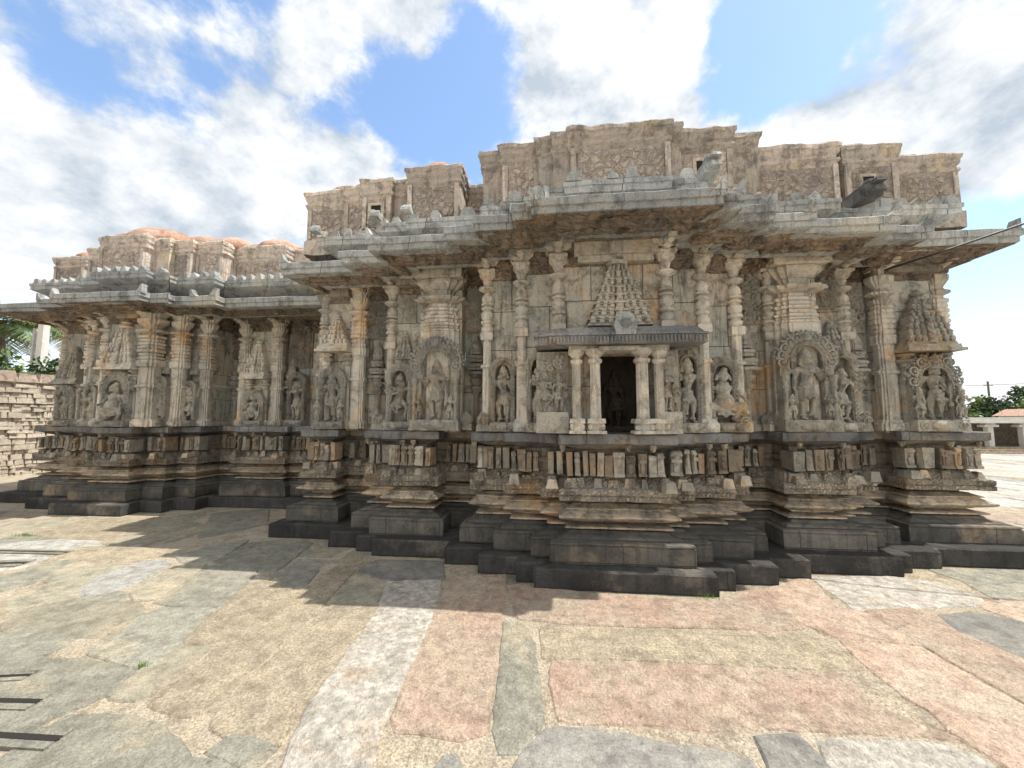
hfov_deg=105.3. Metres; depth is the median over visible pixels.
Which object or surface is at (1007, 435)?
pillared hall
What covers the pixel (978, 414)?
tree
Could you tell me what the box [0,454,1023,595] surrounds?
paving
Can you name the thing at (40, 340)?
pillar
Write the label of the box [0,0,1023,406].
sky
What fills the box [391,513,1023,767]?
paving
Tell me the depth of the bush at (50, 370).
13.59 m
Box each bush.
[0,348,33,373]
[18,356,59,374]
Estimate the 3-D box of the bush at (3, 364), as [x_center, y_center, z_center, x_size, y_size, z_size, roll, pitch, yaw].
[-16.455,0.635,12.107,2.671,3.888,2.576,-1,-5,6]
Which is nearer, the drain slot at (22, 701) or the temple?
the drain slot at (22, 701)
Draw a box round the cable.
[884,223,1023,270]
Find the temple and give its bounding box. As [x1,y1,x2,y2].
[0,118,1023,596]
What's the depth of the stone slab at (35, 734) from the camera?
1.89 m
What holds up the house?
on the ground
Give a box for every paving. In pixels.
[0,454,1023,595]
[0,503,527,702]
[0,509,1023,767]
[251,454,1023,767]
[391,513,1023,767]
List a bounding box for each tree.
[0,314,62,365]
[24,327,62,352]
[963,410,991,417]
[967,394,1023,417]
[998,385,1023,408]
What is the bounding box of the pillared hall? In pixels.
[957,418,1023,453]
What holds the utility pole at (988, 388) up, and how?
on the ground
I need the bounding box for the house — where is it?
[992,409,1023,417]
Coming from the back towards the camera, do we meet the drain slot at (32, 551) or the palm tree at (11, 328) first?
the palm tree at (11, 328)
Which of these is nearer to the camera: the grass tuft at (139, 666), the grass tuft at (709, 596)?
the grass tuft at (139, 666)
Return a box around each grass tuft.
[15,532,37,536]
[138,660,147,669]
[696,592,733,600]
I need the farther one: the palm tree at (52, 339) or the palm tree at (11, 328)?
the palm tree at (52, 339)
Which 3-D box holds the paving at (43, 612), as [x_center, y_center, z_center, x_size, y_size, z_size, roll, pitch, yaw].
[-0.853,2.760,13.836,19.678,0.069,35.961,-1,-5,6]
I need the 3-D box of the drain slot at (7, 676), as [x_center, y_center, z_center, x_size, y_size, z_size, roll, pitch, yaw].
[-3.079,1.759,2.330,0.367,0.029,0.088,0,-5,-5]
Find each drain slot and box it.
[0,549,73,555]
[0,559,35,567]
[0,670,37,681]
[0,692,51,710]
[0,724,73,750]
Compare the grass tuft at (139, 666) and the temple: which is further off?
the temple
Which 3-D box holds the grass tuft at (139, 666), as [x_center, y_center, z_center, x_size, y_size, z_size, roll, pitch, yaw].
[-2.302,1.751,2.439,0.058,0.064,0.052,3,-6,-29]
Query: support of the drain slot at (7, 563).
on the ground
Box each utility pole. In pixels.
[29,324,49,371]
[983,381,992,395]
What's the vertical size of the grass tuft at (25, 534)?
0.064 m
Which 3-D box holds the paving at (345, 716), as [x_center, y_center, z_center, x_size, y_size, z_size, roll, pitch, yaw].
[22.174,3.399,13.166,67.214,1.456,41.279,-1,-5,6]
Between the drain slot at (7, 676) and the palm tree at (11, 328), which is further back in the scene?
the palm tree at (11, 328)
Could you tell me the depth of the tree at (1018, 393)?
51.95 m
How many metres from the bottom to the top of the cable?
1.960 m
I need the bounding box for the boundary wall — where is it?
[0,370,55,476]
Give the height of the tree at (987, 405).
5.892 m
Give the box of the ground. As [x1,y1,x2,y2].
[0,472,1023,767]
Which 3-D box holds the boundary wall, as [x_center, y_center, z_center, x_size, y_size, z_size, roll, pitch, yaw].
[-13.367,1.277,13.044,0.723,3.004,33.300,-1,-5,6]

